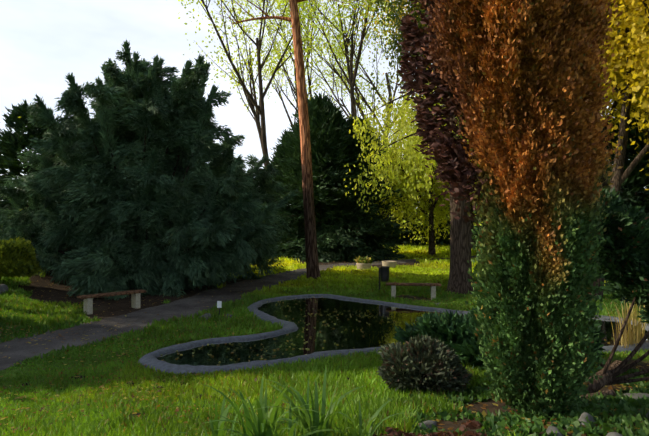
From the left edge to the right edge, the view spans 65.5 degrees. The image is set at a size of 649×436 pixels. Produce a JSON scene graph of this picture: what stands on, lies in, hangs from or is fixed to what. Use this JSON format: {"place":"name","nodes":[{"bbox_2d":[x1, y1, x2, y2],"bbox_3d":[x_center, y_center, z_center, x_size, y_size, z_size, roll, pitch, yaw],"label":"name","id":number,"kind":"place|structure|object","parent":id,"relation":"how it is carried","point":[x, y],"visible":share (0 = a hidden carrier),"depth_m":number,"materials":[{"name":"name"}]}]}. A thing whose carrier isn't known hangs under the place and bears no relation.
{"place":"outdoors","nodes":[
{"label":"outdoors","id":0,"kind":"place"},
{"bbox_2d":[0,0,645,208],"label":"sky","id":1,"kind":"structure","parent":0,"point":[42,41],"materials":[{"name":"white"}]},
{"bbox_2d":[0,209,648,435],"bbox_3d":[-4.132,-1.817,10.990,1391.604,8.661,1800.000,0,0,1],"label":"ground","id":2,"kind":"structure","parent":0,"point":[50,289],"depth_m":12.34,"materials":[{"name":"green plant"}]},
{"bbox_2d":[0,284,8,293],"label":"bank rock","id":3,"kind":"object","parent":2,"relation":"on","point":[3,287],"visible":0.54,"depth_m":13.67,"materials":[{"name":"stone"}]},
{"bbox_2d":[77,289,146,314],"bbox_3d":[-5.454,2.164,13.004,1.650,0.460,0.346,0,0,-43],"label":"bench","id":4,"kind":"object","parent":2,"relation":"on","point":[135,301],"visible":0.88,"depth_m":12.90,"materials":[{"name":"grey concrete"}]},
{"bbox_2d":[0,236,252,278],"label":"yellow shrubs","id":5,"kind":"object","parent":2,"relation":"on","point":[18,256],"visible":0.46,"depth_m":14.36,"materials":[{"name":"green plant"}]},
{"bbox_2d":[0,40,297,300],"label":"conifer","id":6,"kind":"object","parent":2,"relation":"on","point":[144,181],"visible":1,"depth_m":16.01,"materials":[{"name":"green plant"}]},
{"bbox_2d":[22,375,349,416],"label":"fallen leaves","id":7,"kind":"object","parent":2,"relation":"on","point":[77,377],"depth_m":7.12,"materials":[{"name":"brown plant"}]},
{"bbox_2d":[199,313,235,318],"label":"rocks","id":8,"kind":"object","parent":2,"relation":"on","point":[208,314],"visible":0.27,"depth_m":11.87,"materials":[{"name":"stone"}]},
{"bbox_2d":[217,301,221,314],"bbox_3d":[-2.497,2.188,12.006,0.110,0.430,0.026,0,0,11],"label":"sign","id":9,"kind":"object","parent":2,"relation":"on","point":[219,304],"visible":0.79,"depth_m":11.99,"materials":[{"name":"white metal"}]},
{"bbox_2d":[0,255,477,369],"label":"path","id":10,"kind":"structure","parent":2,"relation":"on","point":[15,350],"depth_m":11.76,"materials":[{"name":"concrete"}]},
{"bbox_2d":[208,0,348,278],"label":"tall pine","id":11,"kind":"object","parent":2,"relation":"on","point":[312,267],"visible":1,"depth_m":19.50,"materials":[{"name":"brown plant"}]},
{"bbox_2d":[0,243,648,435],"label":"lawn grass","id":12,"kind":"structure","parent":2,"relation":"on","point":[125,373],"depth_m":7.38,"materials":[{"name":"green plant"}]},
{"bbox_2d":[0,99,648,248],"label":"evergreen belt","id":13,"kind":"object","parent":2,"relation":"on","point":[634,192],"visible":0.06,"depth_m":38.11,"materials":[{"name":"green plant"}]},
{"bbox_2d":[258,91,407,262],"bbox_3d":[0.253,-1.389,31.114,10.795,12.442,8.514,0,0,1],"label":"conifer","id":14,"kind":"object","parent":2,"relation":"on","point":[348,228],"visible":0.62,"depth_m":29.74,"materials":[{"name":"green plant"}]},
{"bbox_2d":[353,255,373,269],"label":"planter flowers","id":15,"kind":"object","parent":2,"relation":"on","point":[362,263],"visible":0.96,"depth_m":22.87,"materials":[{"name":"beige concrete"}]},
{"bbox_2d":[379,266,389,289],"bbox_3d":[1.935,2.000,16.193,0.316,0.880,0.311,0,0,-39],"label":"bin","id":16,"kind":"object","parent":2,"relation":"on","point":[384,272],"visible":0.98,"depth_m":16.09,"materials":[{"name":"black metal"}]},
{"bbox_2d":[382,261,396,266],"bbox_3d":[3.038,2.212,23.677,0.700,0.370,0.700,0,0,1],"label":"planter bowl","id":17,"kind":"object","parent":2,"relation":"on","point":[389,263],"visible":0.65,"depth_m":23.41,"materials":[{"name":"concrete"}]},
{"bbox_2d":[138,294,648,374],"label":"pond rim","id":18,"kind":"object","parent":2,"relation":"on","point":[152,360],"visible":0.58,"depth_m":8.96,"materials":[{"name":"grey concrete"}]},
{"bbox_2d":[178,0,611,234],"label":"tall trees","id":19,"kind":"object","parent":2,"relation":"on","point":[352,80],"visible":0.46,"depth_m":41.43,"materials":[{"name":"green plant"}]},
{"bbox_2d":[330,0,478,292],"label":"tree","id":20,"kind":"object","parent":2,"relation":"on","point":[460,245],"visible":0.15,"depth_m":16.20,"materials":[{"name":"plant"}]},
{"bbox_2d":[171,300,648,435],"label":"plants","id":21,"kind":"object","parent":2,"relation":"on","point":[263,423],"visible":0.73,"depth_m":4.94,"materials":[{"name":"green plant"}]},
{"bbox_2d":[386,282,440,299],"bbox_3d":[2.626,2.167,14.932,1.600,0.460,0.346,0,0,7],"label":"bench","id":22,"kind":"object","parent":2,"relation":"on","point":[394,285],"visible":0.83,"depth_m":14.81,"materials":[{"name":"grey concrete"}]},
{"bbox_2d":[349,89,480,255],"bbox_3d":[9.261,-3.030,35.658,17.113,11.719,14.982,0,0,1],"label":"tree","id":23,"kind":"object","parent":2,"relation":"on","point":[425,204],"visible":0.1,"depth_m":32.89,"materials":[{"name":"green plant"}]},
{"bbox_2d":[376,334,472,392],"bbox_3d":[1.363,1.949,6.813,1.298,0.785,1.289,0,0,1],"label":"shrub","id":24,"kind":"object","parent":2,"relation":"on","point":[418,362],"visible":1,"depth_m":6.48,"materials":[{"name":"green plant"}]},
{"bbox_2d":[339,0,648,297],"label":"yellow maple","id":25,"kind":"object","parent":2,"relation":"on","point":[629,62],"visible":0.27,"depth_m":14.37,"materials":[{"name":"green plant"}]},
{"bbox_2d":[392,303,606,368],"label":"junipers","id":26,"kind":"object","parent":2,"relation":"on","point":[455,331],"visible":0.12,"depth_m":7.95,"materials":[{"name":"green plant"}]},
{"bbox_2d":[395,0,622,418],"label":"columnar tree","id":27,"kind":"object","parent":2,"relation":"on","point":[519,82],"depth_m":5.07,"materials":[{"name":"green plant"}]},
{"bbox_2d":[419,393,648,435],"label":"rocks","id":28,"kind":"object","parent":2,"relation":"on","point":[584,415],"visible":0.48,"depth_m":4.87,"materials":[{"name":"stone"}]},
{"bbox_2d":[580,186,648,399],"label":"tree","id":29,"kind":"object","parent":2,"relation":"on","point":[624,271],"visible":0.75,"depth_m":6.29,"materials":[{"name":"green plant"}]},
{"bbox_2d":[157,296,648,365],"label":"pond water","id":30,"kind":"structure","parent":0,"point":[375,333],"depth_m":10.32,"materials":[{"name":"black liquid"}]},
{"bbox_2d":[160,296,609,361],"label":"fallen leaves","id":31,"kind":"object","parent":30,"relation":"on","point":[291,338],"visible":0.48,"depth_m":9.44,"materials":[{"name":"brown plant"}]}
]}

